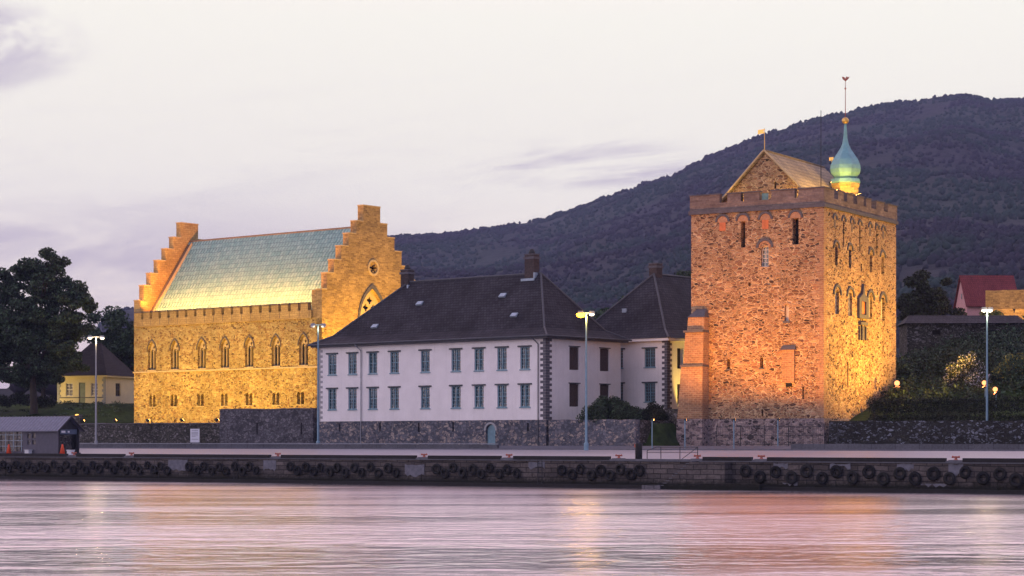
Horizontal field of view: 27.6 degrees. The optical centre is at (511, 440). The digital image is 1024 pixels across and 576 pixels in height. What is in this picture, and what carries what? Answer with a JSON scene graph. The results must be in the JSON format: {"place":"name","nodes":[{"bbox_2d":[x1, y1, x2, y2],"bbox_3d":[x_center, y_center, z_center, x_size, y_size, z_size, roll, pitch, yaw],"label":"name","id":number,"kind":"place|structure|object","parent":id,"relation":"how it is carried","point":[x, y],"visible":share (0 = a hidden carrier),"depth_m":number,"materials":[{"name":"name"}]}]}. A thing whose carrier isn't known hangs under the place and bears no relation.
{"place":"outdoors","nodes":[
{"label":"outdoors","id":0,"kind":"place"},
{"bbox_2d":[0,479,1023,575],"bbox_3d":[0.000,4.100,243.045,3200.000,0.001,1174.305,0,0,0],"label":"water","id":1,"kind":"structure","parent":0,"point":[99,528],"depth_m":93.70,"materials":[{"name":"liquid"}]},
{"bbox_2d":[0,456,1023,493],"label":"quay wall","id":2,"kind":"structure","parent":0,"point":[533,473],"depth_m":184.36,"materials":[{"name":"stone"}]},
{"bbox_2d":[0,453,67,456],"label":"kerb beam","id":3,"kind":"structure","parent":2,"relation":"on","point":[35,454],"depth_m":218.83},
{"bbox_2d":[76,454,125,456],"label":"kerb beam","id":4,"kind":"structure","parent":2,"relation":"on","point":[100,455],"depth_m":213.52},
{"bbox_2d":[134,454,271,457],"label":"kerb beam","id":5,"kind":"structure","parent":2,"relation":"on","point":[207,455],"depth_m":205.31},
{"bbox_2d":[281,455,416,458],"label":"kerb beam","id":6,"kind":"structure","parent":2,"relation":"on","point":[360,456],"depth_m":194.75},
{"bbox_2d":[428,455,501,458],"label":"kerb beam","id":7,"kind":"structure","parent":2,"relation":"on","point":[459,457],"depth_m":188.15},
{"bbox_2d":[513,456,610,459],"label":"kerb beam","id":8,"kind":"structure","parent":2,"relation":"on","point":[562,457],"depth_m":182.10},
{"bbox_2d":[595,464,605,476],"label":"tyre fender","id":9,"kind":"object","parent":2,"relation":"hanging from","point":[603,473],"visible":1,"depth_m":179.76,"materials":[{"name":"rubber"}]},
{"bbox_2d":[634,443,641,458],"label":"mooring pile","id":10,"kind":"object","parent":2,"relation":"on","point":[638,450],"visible":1,"depth_m":177.97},
{"bbox_2d":[634,464,644,476],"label":"tyre fender","id":11,"kind":"object","parent":2,"relation":"hanging from","point":[637,466],"visible":1,"depth_m":177.62,"materials":[{"name":"rubber"}]},
{"bbox_2d":[647,447,697,458],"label":"stair railing","id":12,"kind":"object","parent":2,"relation":"on","point":[660,452],"visible":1,"depth_m":176.50,"materials":[{"name":"metal"}]},
{"bbox_2d":[642,461,761,490],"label":"quay stairs","id":13,"kind":"structure","parent":2,"relation":"attached to","point":[694,475],"depth_m":172.85,"materials":[{"name":"stone"}]},
{"bbox_2d":[702,457,752,460],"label":"kerb beam","id":14,"kind":"structure","parent":2,"relation":"on","point":[727,458],"depth_m":173.01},
{"bbox_2d":[739,464,750,476],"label":"tyre fender","id":15,"kind":"object","parent":2,"relation":"hanging from","point":[742,467],"visible":1,"depth_m":171.93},
{"bbox_2d":[754,470,765,482],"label":"tyre fender","id":16,"kind":"object","parent":2,"relation":"hanging from","point":[757,480],"visible":1,"depth_m":171.18,"materials":[{"name":"rubber"}]},
{"bbox_2d":[770,466,780,477],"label":"tyre fender","id":17,"kind":"object","parent":2,"relation":"hanging from","point":[778,469],"visible":1,"depth_m":170.38,"materials":[{"name":"rubber"}]},
{"bbox_2d":[785,471,796,483],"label":"tyre fender","id":18,"kind":"object","parent":2,"relation":"hanging from","point":[788,480],"visible":1,"depth_m":169.59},
{"bbox_2d":[800,464,812,477],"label":"tyre fender","id":19,"kind":"object","parent":2,"relation":"hanging from","point":[803,474],"visible":1,"depth_m":168.82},
{"bbox_2d":[816,472,827,484],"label":"tyre fender","id":20,"kind":"object","parent":2,"relation":"hanging from","point":[819,474],"visible":1,"depth_m":168.06,"materials":[{"name":"rubber"}]},
{"bbox_2d":[830,465,841,477],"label":"tyre fender","id":21,"kind":"object","parent":2,"relation":"hanging from","point":[838,468],"visible":1,"depth_m":167.34,"materials":[{"name":"rubber"}]},
{"bbox_2d":[846,470,857,483],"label":"tyre fender","id":22,"kind":"object","parent":2,"relation":"hanging from","point":[849,474],"visible":1,"depth_m":166.54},
{"bbox_2d":[767,457,946,461],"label":"kerb beam","id":23,"kind":"structure","parent":2,"relation":"on","point":[842,459],"depth_m":166.51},
{"bbox_2d":[862,465,874,478],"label":"tyre fender","id":24,"kind":"object","parent":2,"relation":"hanging from","point":[871,468],"visible":1,"depth_m":165.78,"materials":[{"name":"rubber"}]},
{"bbox_2d":[876,472,888,485],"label":"tyre fender","id":25,"kind":"object","parent":2,"relation":"hanging from","point":[886,476],"visible":1,"depth_m":165.09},
{"bbox_2d":[893,467,905,479],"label":"tyre fender","id":26,"kind":"object","parent":2,"relation":"hanging from","point":[896,476],"visible":1,"depth_m":164.32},
{"bbox_2d":[908,471,920,485],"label":"tyre fender","id":27,"kind":"object","parent":2,"relation":"hanging from","point":[912,474],"visible":1,"depth_m":163.59,"materials":[{"name":"rubber"}]},
{"bbox_2d":[926,466,939,480],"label":"tyre fender","id":28,"kind":"object","parent":2,"relation":"hanging from","point":[936,470],"visible":1,"depth_m":162.72,"materials":[{"name":"rubber"}]},
{"bbox_2d":[943,472,954,484],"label":"tyre fender","id":29,"kind":"object","parent":2,"relation":"hanging from","point":[946,474],"visible":1,"depth_m":161.99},
{"bbox_2d":[959,466,970,478],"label":"tyre fender","id":30,"kind":"object","parent":2,"relation":"hanging from","point":[967,475],"visible":1,"depth_m":161.25,"materials":[{"name":"rubber"}]},
{"bbox_2d":[976,471,988,484],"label":"tyre fender","id":31,"kind":"object","parent":2,"relation":"hanging from","point":[985,481],"visible":1,"depth_m":160.46,"materials":[{"name":"rubber"}]},
{"bbox_2d":[962,458,1023,462],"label":"kerb beam","id":32,"kind":"structure","parent":2,"relation":"on","point":[1011,460],"depth_m":160.03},
{"bbox_2d":[993,467,1005,480],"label":"tyre fender","id":33,"kind":"object","parent":2,"relation":"hanging from","point":[996,470],"visible":1,"depth_m":159.72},
{"bbox_2d":[1009,473,1022,487],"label":"tyre fender","id":34,"kind":"object","parent":2,"relation":"hanging from","point":[1019,483],"visible":1,"depth_m":158.97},
{"bbox_2d":[0,97,1023,403],"bbox_3d":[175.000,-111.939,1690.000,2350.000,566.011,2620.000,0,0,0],"label":"mountain","id":35,"kind":"structure","parent":0,"point":[490,255],"depth_m":1664.96,"materials":[{"name":"plant"}]},
{"bbox_2d":[7,93,1023,398],"bbox_3d":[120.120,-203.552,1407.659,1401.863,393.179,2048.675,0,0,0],"label":"forest","id":36,"kind":"object","parent":35,"relation":"on","point":[965,237],"visible":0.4,"depth_m":1547.84,"materials":[{"name":"plant"}]},
{"bbox_2d":[0,326,1023,445],"bbox_3d":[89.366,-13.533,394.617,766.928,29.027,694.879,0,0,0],"label":"ground","id":37,"kind":"structure","parent":0,"point":[664,434],"depth_m":225.17,"materials":[{"name":"plant"}]},
{"bbox_2d":[0,392,56,407],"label":"hedge","id":38,"kind":"object","parent":37,"relation":"on","point":[20,398],"visible":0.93,"depth_m":292.77,"materials":[{"name":"green plant"}]},
{"bbox_2d":[0,340,56,397],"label":"broadleaf tree","id":39,"kind":"object","parent":37,"relation":"on","point":[8,378],"visible":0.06,"depth_m":317.34,"materials":[{"name":"green plant"}]},
{"bbox_2d":[0,247,98,413],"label":"broadleaf tree","id":40,"kind":"object","parent":37,"relation":"on","point":[29,328],"visible":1,"depth_m":288.41,"materials":[{"name":"green plant"}]},
{"bbox_2d":[43,415,82,423],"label":"bank wall","id":41,"kind":"structure","parent":37,"relation":"on","point":[78,419],"depth_m":273.26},
{"bbox_2d":[1,400,133,416],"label":"bank grass","id":42,"kind":"structure","parent":37,"relation":"on","point":[69,408],"depth_m":291.31,"materials":[{"name":"green plant"}]},
{"bbox_2d":[57,343,133,403],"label":"yellow cottage","id":43,"kind":"structure","parent":37,"relation":"on","point":[115,377],"depth_m":302.24,"materials":[{"name":"paint"}]},
{"bbox_2d":[66,383,72,395],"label":"window","id":44,"kind":"structure","parent":43,"relation":"in","point":[69,386],"depth_m":302.51,"materials":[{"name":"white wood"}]},
{"bbox_2d":[79,383,84,402],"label":"door","id":45,"kind":"structure","parent":43,"relation":"in","point":[81,385],"depth_m":301.66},
{"bbox_2d":[88,335,104,442],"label":"street lamp","id":46,"kind":"object","parent":37,"relation":"on","point":[90,337],"visible":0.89,"depth_m":258.92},
{"bbox_2d":[83,305,133,371],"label":"broadleaf tree","id":47,"kind":"object","parent":37,"relation":"on","point":[117,341],"visible":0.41,"depth_m":320.65,"materials":[{"name":"green plant"}]},
{"bbox_2d":[79,423,219,442],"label":"retaining wall","id":48,"kind":"structure","parent":37,"relation":"on","point":[145,432],"depth_m":259.50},
{"bbox_2d":[190,429,199,443],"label":"notice board","id":49,"kind":"object","parent":37,"relation":"on","point":[194,435],"visible":1,"depth_m":244.46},
{"bbox_2d":[219,408,316,444],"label":"bastion wall","id":50,"kind":"structure","parent":37,"relation":"on","point":[288,425],"depth_m":248.22,"materials":[{"name":"stone"}]},
{"bbox_2d":[133,204,414,422],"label":"stone hall","id":51,"kind":"structure","parent":37,"relation":"on","point":[222,323],"depth_m":273.68,"materials":[{"name":"yellow stone"}]},
{"bbox_2d":[146,339,156,370],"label":"pointed window","id":52,"kind":"structure","parent":51,"relation":"in","point":[153,349],"depth_m":282.45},
{"bbox_2d":[169,338,179,369],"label":"pointed window","id":53,"kind":"structure","parent":51,"relation":"in","point":[176,349],"depth_m":279.57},
{"bbox_2d":[196,337,206,369],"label":"pointed window","id":54,"kind":"structure","parent":51,"relation":"in","point":[203,347],"depth_m":276.25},
{"bbox_2d":[219,336,229,368],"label":"pointed window","id":55,"kind":"structure","parent":51,"relation":"in","point":[226,346],"depth_m":273.50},
{"bbox_2d":[243,335,254,367],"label":"pointed window","id":56,"kind":"structure","parent":51,"relation":"in","point":[250,346],"depth_m":270.57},
{"bbox_2d":[270,333,280,366],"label":"pointed window","id":57,"kind":"structure","parent":51,"relation":"in","point":[277,344],"depth_m":267.55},
{"bbox_2d":[297,332,308,366],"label":"pointed window","id":58,"kind":"structure","parent":51,"relation":"in","point":[304,348],"depth_m":264.56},
{"bbox_2d":[358,284,382,316],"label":"gable window","id":59,"kind":"structure","parent":51,"relation":"in","point":[368,300],"depth_m":269.32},
{"bbox_2d":[307,249,631,445],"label":"white house","id":60,"kind":"structure","parent":37,"relation":"on","point":[499,360],"depth_m":231.39,"materials":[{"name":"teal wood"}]},
{"bbox_2d":[326,353,337,375],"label":"window","id":61,"kind":"structure","parent":60,"relation":"in","point":[332,357],"depth_m":243.10,"materials":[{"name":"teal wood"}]},
{"bbox_2d":[326,387,337,410],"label":"window","id":62,"kind":"structure","parent":60,"relation":"in","point":[332,391],"depth_m":243.13,"materials":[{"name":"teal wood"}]},
{"bbox_2d":[346,352,357,374],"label":"window","id":63,"kind":"structure","parent":60,"relation":"in","point":[352,357],"depth_m":240.89,"materials":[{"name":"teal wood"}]},
{"bbox_2d":[346,387,357,409],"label":"window","id":64,"kind":"structure","parent":60,"relation":"in","point":[352,391],"depth_m":240.89,"materials":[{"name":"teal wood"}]},
{"bbox_2d":[366,351,378,374],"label":"window","id":65,"kind":"structure","parent":60,"relation":"in","point":[372,354],"depth_m":238.72,"materials":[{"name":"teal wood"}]},
{"bbox_2d":[366,387,378,409],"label":"window","id":66,"kind":"structure","parent":60,"relation":"in","point":[372,390],"depth_m":238.72,"materials":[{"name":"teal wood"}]},
{"bbox_2d":[388,350,400,373],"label":"window","id":67,"kind":"structure","parent":60,"relation":"in","point":[394,353],"depth_m":236.52,"materials":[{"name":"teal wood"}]},
{"bbox_2d":[388,386,400,409],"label":"window","id":68,"kind":"structure","parent":60,"relation":"in","point":[394,389],"depth_m":236.52,"materials":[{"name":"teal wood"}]},
{"bbox_2d":[418,349,431,372],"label":"window","id":69,"kind":"structure","parent":60,"relation":"in","point":[425,352],"depth_m":233.42,"materials":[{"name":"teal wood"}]},
{"bbox_2d":[418,385,431,408],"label":"window","id":70,"kind":"structure","parent":60,"relation":"in","point":[425,388],"depth_m":233.42,"materials":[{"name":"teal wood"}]},
{"bbox_2d":[449,348,462,371],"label":"window","id":71,"kind":"structure","parent":60,"relation":"in","point":[456,354],"depth_m":230.48,"materials":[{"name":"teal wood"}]},
{"bbox_2d":[449,385,462,408],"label":"window","id":72,"kind":"structure","parent":60,"relation":"in","point":[456,394],"depth_m":230.48,"materials":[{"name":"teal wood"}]},
{"bbox_2d":[472,347,485,371],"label":"window","id":73,"kind":"structure","parent":60,"relation":"in","point":[479,351],"depth_m":228.24,"materials":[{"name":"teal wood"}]},
{"bbox_2d":[472,384,485,408],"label":"window","id":74,"kind":"structure","parent":60,"relation":"in","point":[479,388],"depth_m":228.24,"materials":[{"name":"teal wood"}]},
{"bbox_2d":[484,422,496,444],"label":"door","id":75,"kind":"structure","parent":60,"relation":"in","point":[491,429],"depth_m":227.24,"materials":[{"name":"teal wood"}]},
{"bbox_2d":[494,346,508,370],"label":"window","id":76,"kind":"structure","parent":60,"relation":"in","point":[502,350],"depth_m":226.13,"materials":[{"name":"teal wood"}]},
{"bbox_2d":[494,384,508,407],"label":"window","id":77,"kind":"structure","parent":60,"relation":"in","point":[502,388],"depth_m":226.13,"materials":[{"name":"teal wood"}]},
{"bbox_2d":[517,345,531,369],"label":"window","id":78,"kind":"structure","parent":60,"relation":"in","point":[525,349],"depth_m":223.99,"materials":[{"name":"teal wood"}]},
{"bbox_2d":[517,383,531,407],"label":"window","id":79,"kind":"structure","parent":60,"relation":"in","point":[525,387],"depth_m":223.99,"materials":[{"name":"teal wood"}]},
{"bbox_2d":[569,346,580,369],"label":"boarded window","id":80,"kind":"structure","parent":60,"relation":"in","point":[573,352],"depth_m":225.85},
{"bbox_2d":[569,382,580,405],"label":"boarded window","id":81,"kind":"structure","parent":60,"relation":"in","point":[573,388],"depth_m":225.85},
{"bbox_2d":[599,347,610,370],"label":"boarded window","id":82,"kind":"structure","parent":60,"relation":"in","point":[603,352],"depth_m":229.86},
{"bbox_2d":[599,383,610,399],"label":"boarded window","id":83,"kind":"structure","parent":60,"relation":"in","point":[603,388],"depth_m":229.97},
{"bbox_2d":[549,419,639,445],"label":"terrace wall","id":84,"kind":"structure","parent":37,"relation":"on","point":[611,432],"depth_m":217.59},
{"bbox_2d":[591,295,623,319],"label":"broadleaf tree","id":85,"kind":"object","parent":37,"relation":"on","point":[601,311],"visible":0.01,"depth_m":290.36,"materials":[{"name":"green plant"}]},
{"bbox_2d":[576,395,643,422],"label":"round bush","id":86,"kind":"object","parent":37,"relation":"on","point":[613,407],"visible":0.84,"depth_m":218.76,"materials":[{"name":"green plant"}]},
{"bbox_2d":[595,263,690,408],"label":"white annex","id":87,"kind":"object","parent":37,"relation":"on","point":[650,314],"visible":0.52,"depth_m":234.56,"materials":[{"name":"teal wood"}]},
{"bbox_2d":[642,347,657,367],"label":"window","id":88,"kind":"structure","parent":87,"relation":"in","point":[649,353],"depth_m":232.68,"materials":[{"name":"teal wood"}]},
{"bbox_2d":[642,382,657,402],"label":"window","id":89,"kind":"structure","parent":87,"relation":"in","point":[649,386],"depth_m":232.68,"materials":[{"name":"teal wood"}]},
{"bbox_2d":[640,420,671,445],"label":"terrace wall","id":90,"kind":"structure","parent":37,"relation":"on","point":[645,426],"depth_m":216.06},
{"bbox_2d":[662,409,677,427],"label":"ivy wall","id":91,"kind":"structure","parent":37,"relation":"on","point":[673,413],"depth_m":220.58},
{"bbox_2d":[638,401,669,420],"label":"ivy","id":92,"kind":"object","parent":91,"relation":"attached to","point":[654,411],"visible":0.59,"depth_m":220.62,"materials":[{"name":"green plant"}]},
{"bbox_2d":[674,270,690,276],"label":"broadleaf tree","id":93,"kind":"object","parent":37,"relation":"on","point":[685,273],"visible":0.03,"depth_m":295.59,"materials":[{"name":"green plant"}]},
{"bbox_2d":[716,425,837,445],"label":"iron fence","id":94,"kind":"object","parent":37,"relation":"on","point":[764,435],"visible":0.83,"depth_m":206.48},
{"bbox_2d":[676,76,898,445],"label":"stone tower","id":95,"kind":"structure","parent":37,"relation":"on","point":[792,319],"depth_m":217.00,"materials":[{"name":"stone"}]},
{"bbox_2d":[762,246,768,266],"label":"arched window","id":96,"kind":"structure","parent":95,"relation":"in","point":[765,251],"depth_m":215.77,"materials":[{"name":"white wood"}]},
{"bbox_2d":[829,420,1023,443],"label":"garden wall","id":97,"kind":"structure","parent":37,"relation":"on","point":[936,432],"depth_m":206.25,"materials":[{"name":"stone"}]},
{"bbox_2d":[896,269,966,320],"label":"broadleaf tree","id":98,"kind":"object","parent":37,"relation":"on","point":[925,299],"visible":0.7,"depth_m":270.58,"materials":[{"name":"green plant"}]},
{"bbox_2d":[866,395,1023,420],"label":"clipped hedge","id":99,"kind":"object","parent":37,"relation":"on","point":[999,406],"visible":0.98,"depth_m":206.94,"materials":[{"name":"green plant"}]},
{"bbox_2d":[879,315,1023,414],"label":"shrubbery","id":100,"kind":"object","parent":37,"relation":"on","point":[931,362],"visible":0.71,"depth_m":231.80,"materials":[{"name":"green plant"}]},
{"bbox_2d":[897,315,1023,356],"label":"stone wall","id":101,"kind":"structure","parent":37,"relation":"on","point":[918,332],"depth_m":247.91,"materials":[{"name":"stone"}]},
{"bbox_2d":[942,351,992,388],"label":"blossom shrub","id":102,"kind":"object","parent":37,"relation":"on","point":[971,368],"visible":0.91,"depth_m":223.72,"materials":[{"name":"yellow plant"}]},
{"bbox_2d":[953,275,1016,314],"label":"red house","id":103,"kind":"structure","parent":37,"relation":"on","point":[970,295],"depth_m":332.47,"materials":[{"name":"tile"}]},
{"bbox_2d":[981,307,993,420],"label":"street lamp","id":104,"kind":"object","parent":37,"relation":"on","point":[987,309],"visible":0.89,"depth_m":203.91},
{"bbox_2d":[979,309,1003,314],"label":"yellow bush","id":105,"kind":"object","parent":37,"relation":"on","point":[995,312],"visible":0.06,"depth_m":261.15,"materials":[{"name":"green plant"}]},
{"bbox_2d":[985,290,1023,308],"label":"rampart","id":106,"kind":"object","parent":37,"relation":"on","point":[1005,299],"visible":0.36,"depth_m":274.64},
{"bbox_2d":[991,353,1023,379],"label":"blossom shrub","id":107,"kind":"object","parent":37,"relation":"on","point":[1006,361],"visible":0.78,"depth_m":222.43,"materials":[{"name":"green plant"}]},
{"bbox_2d":[994,309,1023,319],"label":"rampart step","id":108,"kind":"object","parent":37,"relation":"on","point":[1019,312],"visible":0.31,"depth_m":267.67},
{"bbox_2d":[0,0,1023,388],"label":"sky","id":109,"kind":"structure","parent":0,"point":[122,122],"materials":[{"name":"white"}]},
{"bbox_2d":[155,446,929,449],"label":"pavement","id":110,"kind":"structure","parent":0,"point":[663,447],"depth_m":210.39,"materials":[{"name":"concrete"}]},
{"bbox_2d":[79,443,498,447],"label":"concrete barrier","id":111,"kind":"object","parent":110,"relation":"on","point":[252,445],"visible":0.73,"depth_m":236.74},
{"bbox_2d":[310,323,325,442],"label":"street lamp","id":112,"kind":"object","parent":110,"relation":"on","point":[312,325],"visible":0.91,"depth_m":236.41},
{"bbox_2d":[791,444,1023,449],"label":"concrete barrier","id":113,"kind":"object","parent":110,"relation":"on","point":[927,446],"visible":0.66,"depth_m":193.72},
{"bbox_2d":[68,448,1023,460],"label":"quay","id":114,"kind":"structure","parent":0,"point":[630,454],"depth_m":200.25,"materials":[{"name":"concrete"}]},
{"bbox_2d":[0,416,84,454],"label":"quay shed","id":115,"kind":"structure","parent":114,"relation":"on","point":[44,434],"depth_m":220.92,"materials":[{"name":"grey metal"}]},
{"bbox_2d":[79,447,1023,450],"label":"kerb","id":116,"kind":"structure","parent":114,"relation":"on","point":[567,449],"depth_m":215.20,"materials":[{"name":"concrete"}]},
{"bbox_2d":[576,311,594,449],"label":"street lamp","id":117,"kind":"object","parent":114,"relation":"on","point":[580,314],"visible":1,"depth_m":204.91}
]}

